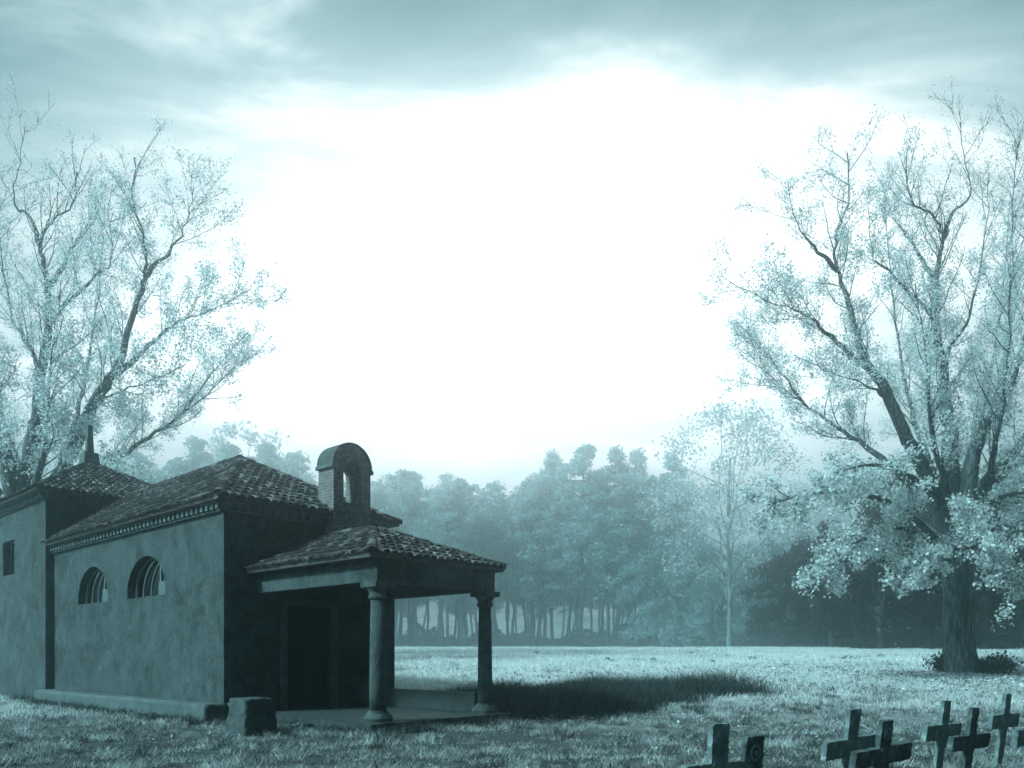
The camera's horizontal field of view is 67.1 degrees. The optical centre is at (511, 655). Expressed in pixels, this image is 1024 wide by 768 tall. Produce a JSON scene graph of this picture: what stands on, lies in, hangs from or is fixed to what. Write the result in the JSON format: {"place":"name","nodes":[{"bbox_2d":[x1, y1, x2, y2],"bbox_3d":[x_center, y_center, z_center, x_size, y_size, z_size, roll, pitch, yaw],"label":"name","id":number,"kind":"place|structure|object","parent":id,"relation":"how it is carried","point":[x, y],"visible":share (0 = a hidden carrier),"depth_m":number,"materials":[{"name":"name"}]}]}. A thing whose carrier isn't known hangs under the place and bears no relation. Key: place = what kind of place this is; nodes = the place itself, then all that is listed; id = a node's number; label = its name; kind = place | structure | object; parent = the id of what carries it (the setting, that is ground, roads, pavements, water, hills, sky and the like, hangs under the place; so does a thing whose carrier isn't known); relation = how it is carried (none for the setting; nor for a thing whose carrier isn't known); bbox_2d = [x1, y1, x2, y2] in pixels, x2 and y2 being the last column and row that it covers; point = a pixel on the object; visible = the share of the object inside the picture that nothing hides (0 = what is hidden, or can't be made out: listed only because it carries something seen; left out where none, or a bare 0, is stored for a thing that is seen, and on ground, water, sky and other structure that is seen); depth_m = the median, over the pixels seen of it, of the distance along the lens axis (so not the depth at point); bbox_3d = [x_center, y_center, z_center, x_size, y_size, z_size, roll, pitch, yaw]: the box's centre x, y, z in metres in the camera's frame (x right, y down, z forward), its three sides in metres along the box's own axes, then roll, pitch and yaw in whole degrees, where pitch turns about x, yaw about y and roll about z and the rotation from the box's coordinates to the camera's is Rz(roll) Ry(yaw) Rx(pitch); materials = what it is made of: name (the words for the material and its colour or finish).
{"place":"outdoors","nodes":[
{"label":"outdoors","id":0,"kind":"place"},
{"bbox_2d":[0,649,1023,767],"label":"ground","id":1,"kind":"structure","parent":0,"point":[506,739],"depth_m":14.03,"materials":[{"name":"plant"}]},
{"bbox_2d":[126,450,159,483],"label":"pine tree","id":2,"kind":"object","parent":1,"relation":"on","point":[148,463],"visible":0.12,"depth_m":164.22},
{"bbox_2d":[0,69,290,497],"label":"broadleaf tree","id":3,"kind":"object","parent":1,"relation":"on","point":[17,474],"visible":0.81,"depth_m":35.65,"materials":[{"name":"green plant"}]},
{"bbox_2d":[143,458,186,483],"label":"pine tree","id":4,"kind":"object","parent":1,"relation":"on","point":[182,467],"visible":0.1,"depth_m":158.23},
{"bbox_2d":[162,435,215,472],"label":"pine tree","id":5,"kind":"object","parent":1,"relation":"on","point":[197,456],"visible":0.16,"depth_m":170.76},
{"bbox_2d":[176,444,241,472],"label":"pine tree","id":6,"kind":"object","parent":1,"relation":"on","point":[227,451],"visible":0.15,"depth_m":162.30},
{"bbox_2d":[206,420,289,462],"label":"tree","id":7,"kind":"object","parent":1,"relation":"on","point":[229,431],"visible":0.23,"depth_m":177.72,"materials":[{"name":"green plant"}]},
{"bbox_2d":[225,697,276,736],"bbox_3d":[-4.966,1.200,14.751,0.750,0.815,0.748,0,0,42],"label":"stone block","id":8,"kind":"object","parent":1,"relation":"on","point":[247,716],"depth_m":14.51,"materials":[{"name":"stone"}]},
{"bbox_2d":[0,425,512,734],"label":"chapel","id":9,"kind":"structure","parent":1,"relation":"on","point":[209,591],"depth_m":19.42,"materials":[{"name":"paint"}]},
{"bbox_2d":[10,542,13,574],"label":"window","id":10,"kind":"structure","parent":9,"relation":"in","point":[11,544],"depth_m":27.83,"materials":[{"name":"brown wood"}]},
{"bbox_2d":[85,568,107,603],"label":"window","id":11,"kind":"structure","parent":9,"relation":"in","point":[98,591],"depth_m":23.21,"materials":[{"name":"teal wood"}]},
{"bbox_2d":[135,557,164,597],"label":"window","id":12,"kind":"structure","parent":9,"relation":"in","point":[152,583],"depth_m":20.73,"materials":[{"name":"teal wood"}]},
{"bbox_2d":[288,607,326,708],"bbox_3d":[-5.121,0.042,19.279,0.144,2.505,1.216,0,0,42],"label":"door","id":13,"kind":"structure","parent":9,"relation":"in","point":[307,627],"depth_m":19.31,"materials":[{"name":"brown wood"}]},
{"bbox_2d":[246,441,286,470],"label":"pine tree","id":14,"kind":"object","parent":1,"relation":"on","point":[267,457],"visible":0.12,"depth_m":163.53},
{"bbox_2d":[274,450,315,484],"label":"pine tree","id":15,"kind":"object","parent":1,"relation":"on","point":[294,464],"visible":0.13,"depth_m":160.73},
{"bbox_2d":[370,491,398,516],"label":"pine tree","id":16,"kind":"object","parent":1,"relation":"on","point":[373,498],"visible":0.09,"depth_m":169.69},
{"bbox_2d":[370,479,403,531],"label":"pine tree","id":17,"kind":"object","parent":1,"relation":"on","point":[378,488],"visible":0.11,"depth_m":172.19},
{"bbox_2d":[395,597,420,629],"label":"pine tree","id":18,"kind":"object","parent":1,"relation":"on","point":[405,602],"visible":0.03,"depth_m":193.30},
{"bbox_2d":[389,474,431,646],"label":"pine tree","id":19,"kind":"object","parent":1,"relation":"on","point":[417,478],"visible":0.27,"depth_m":170.28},
{"bbox_2d":[381,468,442,646],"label":"pine tree","id":20,"kind":"object","parent":1,"relation":"on","point":[403,488],"visible":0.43,"depth_m":167.50,"materials":[{"name":"plant"}]},
{"bbox_2d":[418,525,438,633],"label":"pine tree","id":21,"kind":"object","parent":1,"relation":"on","point":[427,601],"visible":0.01,"depth_m":183.85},
{"bbox_2d":[427,472,454,643],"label":"pine tree","id":22,"kind":"object","parent":1,"relation":"on","point":[445,478],"visible":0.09,"depth_m":210.08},
{"bbox_2d":[406,484,490,636],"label":"pine tree","id":23,"kind":"object","parent":1,"relation":"on","point":[436,530],"visible":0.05,"depth_m":168.04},
{"bbox_2d":[407,484,498,645],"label":"pine tree","id":24,"kind":"object","parent":1,"relation":"on","point":[441,507],"visible":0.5,"depth_m":159.99,"materials":[{"name":"plant"}]},
{"bbox_2d":[443,521,473,636],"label":"pine tree","id":25,"kind":"object","parent":1,"relation":"on","point":[454,608],"visible":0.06,"depth_m":177.26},
{"bbox_2d":[430,493,499,645],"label":"pine tree","id":26,"kind":"object","parent":1,"relation":"on","point":[460,509],"visible":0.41,"depth_m":162.10,"materials":[{"name":"plant"}]},
{"bbox_2d":[457,485,477,638],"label":"pine tree","id":27,"kind":"object","parent":1,"relation":"on","point":[470,500],"visible":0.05,"depth_m":190.52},
{"bbox_2d":[425,475,510,640],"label":"pine tree","id":28,"kind":"object","parent":1,"relation":"on","point":[461,484],"visible":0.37,"depth_m":167.73,"materials":[{"name":"plant"}]},
{"bbox_2d":[456,505,513,618],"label":"pine tree","id":29,"kind":"object","parent":1,"relation":"on","point":[503,589],"visible":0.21,"depth_m":168.72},
{"bbox_2d":[469,480,514,593],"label":"pine tree","id":30,"kind":"object","parent":1,"relation":"on","point":[496,487],"visible":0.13,"depth_m":184.19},
{"bbox_2d":[469,493,516,642],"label":"pine tree","id":31,"kind":"object","parent":1,"relation":"on","point":[493,608],"visible":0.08,"depth_m":173.71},
{"bbox_2d":[456,499,530,646],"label":"pine tree","id":32,"kind":"object","parent":1,"relation":"on","point":[485,508],"visible":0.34,"depth_m":167.77,"materials":[{"name":"plant"}]},
{"bbox_2d":[491,493,513,645],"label":"pine tree","id":33,"kind":"object","parent":1,"relation":"on","point":[503,501],"visible":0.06,"depth_m":182.59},
{"bbox_2d":[486,503,533,646],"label":"pine tree","id":34,"kind":"object","parent":1,"relation":"on","point":[507,519],"visible":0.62,"depth_m":167.39,"materials":[{"name":"plant"}]},
{"bbox_2d":[0,645,1023,719],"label":"field grass","id":35,"kind":"structure","parent":1,"relation":"on","point":[785,653],"depth_m":34.11,"materials":[{"name":"plant"}]},
{"bbox_2d":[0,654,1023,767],"bbox_3d":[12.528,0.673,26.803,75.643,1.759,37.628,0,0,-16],"label":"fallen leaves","id":36,"kind":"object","parent":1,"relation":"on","point":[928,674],"visible":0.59,"depth_m":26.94,"materials":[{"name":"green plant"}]},
{"bbox_2d":[505,491,540,637],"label":"pine tree","id":37,"kind":"object","parent":1,"relation":"on","point":[510,502],"visible":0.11,"depth_m":182.53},
{"bbox_2d":[504,585,545,636],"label":"pine tree","id":38,"kind":"object","parent":1,"relation":"on","point":[527,610],"visible":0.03,"depth_m":201.18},
{"bbox_2d":[500,481,554,645],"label":"pine tree","id":39,"kind":"object","parent":1,"relation":"on","point":[523,484],"visible":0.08,"depth_m":182.29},
{"bbox_2d":[496,485,583,646],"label":"pine tree","id":40,"kind":"object","parent":1,"relation":"on","point":[523,517],"visible":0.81,"depth_m":165.96,"materials":[{"name":"plant"}]},
{"bbox_2d":[519,536,569,643],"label":"pine tree","id":41,"kind":"object","parent":1,"relation":"on","point":[553,596],"visible":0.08,"depth_m":175.57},
{"bbox_2d":[510,448,579,640],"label":"pine tree","id":42,"kind":"object","parent":1,"relation":"on","point":[553,455],"visible":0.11,"depth_m":183.54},
{"bbox_2d":[511,493,579,646],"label":"pine tree","id":43,"kind":"object","parent":1,"relation":"on","point":[551,563],"visible":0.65,"depth_m":166.90,"materials":[{"name":"plant"}]},
{"bbox_2d":[519,563,573,629],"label":"pine tree","id":44,"kind":"object","parent":1,"relation":"on","point":[535,608],"visible":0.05,"depth_m":187.77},
{"bbox_2d":[507,459,592,638],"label":"pine tree","id":45,"kind":"object","parent":1,"relation":"on","point":[552,464],"visible":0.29,"depth_m":176.44,"materials":[{"name":"plant"}]},
{"bbox_2d":[553,598,573,637],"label":"pine tree","id":46,"kind":"object","parent":1,"relation":"on","point":[563,609],"visible":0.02,"depth_m":215.36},
{"bbox_2d":[545,491,595,643],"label":"pine tree","id":47,"kind":"object","parent":1,"relation":"on","point":[569,516],"visible":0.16,"depth_m":173.11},
{"bbox_2d":[554,518,602,627],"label":"pine tree","id":48,"kind":"object","parent":1,"relation":"on","point":[588,606],"visible":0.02,"depth_m":185.59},
{"bbox_2d":[553,532,614,640],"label":"pine tree","id":49,"kind":"object","parent":1,"relation":"on","point":[588,593],"visible":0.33,"depth_m":169.64,"materials":[{"name":"plant"}]},
{"bbox_2d":[535,443,643,646],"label":"pine tree","id":50,"kind":"object","parent":1,"relation":"on","point":[579,465],"visible":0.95,"depth_m":161.51,"materials":[{"name":"plant"}]},
{"bbox_2d":[569,503,619,640],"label":"pine tree","id":51,"kind":"object","parent":1,"relation":"on","point":[602,614],"visible":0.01,"depth_m":180.85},
{"bbox_2d":[587,534,610,644],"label":"pine tree","id":52,"kind":"object","parent":1,"relation":"on","point":[600,600],"visible":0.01,"depth_m":189.75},
{"bbox_2d":[570,444,652,646],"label":"pine tree","id":53,"kind":"object","parent":1,"relation":"on","point":[615,457],"visible":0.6,"depth_m":162.87,"materials":[{"name":"plant"}]},
{"bbox_2d":[593,601,638,625],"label":"pine tree","id":54,"kind":"object","parent":1,"relation":"on","point":[623,614],"visible":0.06,"depth_m":195.89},
{"bbox_2d":[580,505,660,644],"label":"pine tree","id":55,"kind":"object","parent":1,"relation":"on","point":[610,580],"visible":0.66,"depth_m":160.47,"materials":[{"name":"plant"}]},
{"bbox_2d":[598,527,648,645],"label":"pine tree","id":56,"kind":"object","parent":1,"relation":"on","point":[619,609],"visible":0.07,"depth_m":180.47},
{"bbox_2d":[594,447,658,637],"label":"pine tree","id":57,"kind":"object","parent":1,"relation":"on","point":[637,459],"visible":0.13,"depth_m":190.35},
{"bbox_2d":[603,523,652,645],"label":"pine tree","id":58,"kind":"object","parent":1,"relation":"on","point":[644,598],"visible":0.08,"depth_m":172.02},
{"bbox_2d":[585,471,679,642],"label":"pine tree","id":59,"kind":"object","parent":1,"relation":"on","point":[633,500],"visible":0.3,"depth_m":168.77,"materials":[{"name":"plant"}]},
{"bbox_2d":[602,502,663,646],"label":"pine tree","id":60,"kind":"object","parent":1,"relation":"on","point":[635,518],"visible":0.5,"depth_m":161.66,"materials":[{"name":"plant"}]},
{"bbox_2d":[614,539,692,646],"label":"leafy tree","id":61,"kind":"object","parent":1,"relation":"on","point":[653,559],"visible":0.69,"depth_m":151.45,"materials":[{"name":"green plant"}]},
{"bbox_2d":[636,452,703,634],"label":"pine tree","id":62,"kind":"object","parent":1,"relation":"on","point":[662,478],"visible":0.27,"depth_m":177.45,"materials":[{"name":"plant"}]},
{"bbox_2d":[637,563,714,646],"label":"leafy tree","id":63,"kind":"object","parent":1,"relation":"on","point":[679,631],"visible":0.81,"depth_m":139.00,"materials":[{"name":"green plant"}]},
{"bbox_2d":[640,488,716,627],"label":"pine tree","id":64,"kind":"object","parent":1,"relation":"on","point":[676,504],"visible":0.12,"depth_m":183.04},
{"bbox_2d":[646,535,720,643],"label":"leafy tree","id":65,"kind":"object","parent":1,"relation":"on","point":[663,593],"visible":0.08,"depth_m":156.12,"materials":[{"name":"green plant"}]},
{"bbox_2d":[654,533,741,645],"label":"leafy tree","id":66,"kind":"object","parent":1,"relation":"on","point":[695,574],"visible":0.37,"depth_m":148.81,"materials":[{"name":"green plant"}]},
{"bbox_2d":[395,623,1023,649],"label":"undergrowth","id":67,"kind":"object","parent":1,"relation":"on","point":[429,637],"visible":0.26,"depth_m":162.30,"materials":[{"name":"green plant"}]},
{"bbox_2d":[683,573,740,646],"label":"leafy tree","id":68,"kind":"object","parent":1,"relation":"on","point":[708,595],"visible":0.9,"depth_m":127.35,"materials":[{"name":"green plant"}]},
{"bbox_2d":[680,723,752,767],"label":"grave cross","id":69,"kind":"object","parent":1,"relation":"on","point":[717,745],"visible":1,"depth_m":6.15,"materials":[{"name":"stone"}]},
{"bbox_2d":[684,565,754,646],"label":"leafy tree","id":70,"kind":"object","parent":1,"relation":"on","point":[721,618],"visible":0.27,"depth_m":134.79,"materials":[{"name":"green plant"}]},
{"bbox_2d":[635,395,821,646],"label":"gum tree","id":71,"kind":"object","parent":1,"relation":"on","point":[727,522],"visible":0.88,"depth_m":117.11,"materials":[{"name":"green plant"}]},
{"bbox_2d":[708,540,785,638],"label":"leafy tree","id":72,"kind":"object","parent":1,"relation":"on","point":[744,586],"visible":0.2,"depth_m":137.22,"materials":[{"name":"green plant"}]},
{"bbox_2d":[740,734,764,767],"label":"grave cross","id":73,"kind":"object","parent":1,"relation":"on","point":[752,749],"visible":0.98,"depth_m":6.42,"materials":[{"name":"stone"}]},
{"bbox_2d":[732,540,787,641],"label":"leafy tree","id":74,"kind":"object","parent":1,"relation":"on","point":[757,550],"visible":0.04,"depth_m":150.00,"materials":[{"name":"green plant"}]},
{"bbox_2d":[732,556,804,644],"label":"leafy tree","id":75,"kind":"object","parent":1,"relation":"on","point":[738,626],"visible":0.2,"depth_m":121.51,"materials":[{"name":"green plant"}]},
{"bbox_2d":[737,551,804,644],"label":"bushy tree","id":76,"kind":"object","parent":1,"relation":"on","point":[755,615],"visible":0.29,"depth_m":96.04,"materials":[{"name":"green plant"}]},
{"bbox_2d":[746,520,825,637],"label":"leafy tree","id":77,"kind":"object","parent":1,"relation":"on","point":[773,551],"visible":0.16,"depth_m":123.87,"materials":[{"name":"green plant"}]},
{"bbox_2d":[746,549,827,646],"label":"bushy tree","id":78,"kind":"object","parent":1,"relation":"on","point":[783,564],"visible":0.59,"depth_m":81.89,"materials":[{"name":"green plant"}]},
{"bbox_2d":[766,535,827,646],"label":"bushy tree","id":79,"kind":"object","parent":1,"relation":"on","point":[800,546],"visible":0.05,"depth_m":87.37,"materials":[{"name":"green plant"}]},
{"bbox_2d":[753,479,859,602],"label":"tall tree","id":80,"kind":"object","parent":1,"relation":"on","point":[814,514],"visible":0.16,"depth_m":180.24,"materials":[{"name":"green plant"}]},
{"bbox_2d":[775,566,844,646],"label":"bushy tree","id":81,"kind":"object","parent":1,"relation":"on","point":[812,639],"visible":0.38,"depth_m":72.12,"materials":[{"name":"green plant"}]},
{"bbox_2d":[786,525,874,647],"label":"bushy tree","id":82,"kind":"object","parent":1,"relation":"on","point":[803,609],"visible":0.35,"depth_m":65.75,"materials":[{"name":"green plant"}]},
{"bbox_2d":[820,708,875,767],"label":"grave cross","id":83,"kind":"object","parent":1,"relation":"on","point":[847,744],"visible":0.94,"depth_m":7.86,"materials":[{"name":"stone"}]},
{"bbox_2d":[810,496,892,604],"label":"tall tree","id":84,"kind":"object","parent":1,"relation":"on","point":[848,514],"visible":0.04,"depth_m":189.62,"materials":[{"name":"green plant"}]},
{"bbox_2d":[807,550,903,643],"bbox_3d":[27.795,-4.678,62.045,7.122,8.867,6.825,0,0,-19],"label":"bushy tree","id":85,"kind":"object","parent":1,"relation":"on","point":[843,637],"visible":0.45,"depth_m":61.81,"materials":[{"name":"green plant"}]},
{"bbox_2d":[693,76,1023,672],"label":"broadleaf tree","id":86,"kind":"object","parent":1,"relation":"on","point":[952,501],"visible":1,"depth_m":27.91,"materials":[{"name":"green plant"}]},
{"bbox_2d":[805,481,931,633],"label":"bushy tree","id":87,"kind":"object","parent":1,"relation":"on","point":[863,505],"visible":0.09,"depth_m":73.43,"materials":[{"name":"green plant"}]},
{"bbox_2d":[849,719,912,767],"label":"grave cross","id":88,"kind":"object","parent":1,"relation":"on","point":[884,753],"visible":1,"depth_m":7.06,"materials":[{"name":"stone"}]},
{"bbox_2d":[841,560,922,648],"bbox_3d":[27.620,-3.763,57.801,5.331,7.209,6.004,0,0,-8],"label":"bushy tree","id":89,"kind":"object","parent":1,"relation":"on","point":[879,619],"visible":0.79,"depth_m":57.84,"materials":[{"name":"green plant"}]},
{"bbox_2d":[836,516,940,634],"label":"bushy tree","id":90,"kind":"object","parent":1,"relation":"on","point":[879,522],"visible":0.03,"depth_m":69.31,"materials":[{"name":"green plant"}]},
{"bbox_2d":[850,499,942,648],"bbox_3d":[30.328,-6.272,59.924,8.893,12.205,8.924,0,0,-12],"label":"bushy tree","id":91,"kind":"object","parent":1,"relation":"on","point":[862,600],"visible":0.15,"depth_m":59.18,"materials":[{"name":"green plant"}]},
{"bbox_2d":[852,458,990,632],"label":"bushy tree","id":92,"kind":"object","parent":1,"relation":"on","point":[874,512],"visible":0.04,"depth_m":72.67,"materials":[{"name":"green plant"}]},
{"bbox_2d":[880,537,981,648],"bbox_3d":[30.816,-4.536,57.142,6.825,8.867,7.122,0,0,31],"label":"bushy tree","id":93,"kind":"object","parent":1,"relation":"on","point":[912,633],"visible":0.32,"depth_m":56.42,"materials":[{"name":"green plant"}]},
{"bbox_2d":[922,651,944,672],"bbox_3d":[16.625,0.264,30.229,1.041,0.906,0.928,0,0,37],"label":"bush","id":94,"kind":"object","parent":1,"relation":"on","point":[937,666],"visible":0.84,"depth_m":30.06,"materials":[{"name":"green plant"}]},
{"bbox_2d":[921,700,961,767],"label":"grave cross","id":95,"kind":"object","parent":1,"relation":"on","point":[941,731],"visible":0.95,"depth_m":9.41,"materials":[{"name":"stone"}]},
{"bbox_2d":[900,544,1010,642],"bbox_3d":[33.104,-4.814,57.955,7.541,9.388,7.226,0,0,-18],"label":"bushy tree","id":96,"kind":"object","parent":1,"relation":"on","point":[994,597],"visible":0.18,"depth_m":56.52,"materials":[{"name":"green plant"}]},
{"bbox_2d":[947,707,990,767],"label":"grave cross","id":97,"kind":"object","parent":1,"relation":"on","point":[969,741],"visible":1,"depth_m":8.70,"materials":[{"name":"stone"}]},
{"bbox_2d":[925,465,1019,620],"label":"bushy tree","id":98,"kind":"object","parent":1,"relation":"on","point":[978,484],"visible":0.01,"depth_m":72.25,"materials":[{"name":"green plant"}]},
{"bbox_2d":[937,510,1023,637],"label":"bushy tree","id":99,"kind":"object","parent":1,"relation":"on","point":[1004,582],"visible":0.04,"depth_m":71.82,"materials":[{"name":"green plant"}]},
{"bbox_2d":[940,553,1023,649],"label":"bushy tree","id":100,"kind":"object","parent":1,"relation":"on","point":[985,638],"visible":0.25,"depth_m":56.44,"materials":[{"name":"green plant"}]},
{"bbox_2d":[965,647,1022,674],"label":"bush","id":101,"kind":"object","parent":1,"relation":"on","point":[992,664],"visible":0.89,"depth_m":29.08,"materials":[{"name":"green plant"}]},
{"bbox_2d":[975,497,1023,648],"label":"bushy tree","id":102,"kind":"object","parent":1,"relation":"on","point":[1008,536],"visible":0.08,"depth_m":57.83,"materials":[{"name":"green plant"}]},
{"bbox_2d":[987,693,1019,767],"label":"grave cross","id":103,"kind":"object","parent":1,"relation":"on","point":[1003,720],"visible":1,"depth_m":10.21,"materials":[{"name":"stone"}]},
{"bbox_2d":[984,538,1023,630],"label":"bushy tree","id":104,"kind":"object","parent":1,"relation":"on","point":[1018,609],"visible":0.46,"depth_m":55.57,"materials":[{"name":"green plant"}]},
{"bbox_2d":[1010,727,1023,767],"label":"grave cross","id":105,"kind":"object","parent":1,"relation":"on","point":[1017,736],"visible":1,"depth_m":8.24,"materials":[{"name":"stone"}]},
{"bbox_2d":[0,0,1023,646],"label":"sky","id":106,"kind":"structure","parent":0,"point":[487,225],"materials":[{"name":"white"}]},
{"bbox_2d":[395,666,797,720],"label":"tall grass","id":107,"kind":"structure","parent":0,"point":[587,695],"depth_m":21.18,"materials":[{"name":"plant"}]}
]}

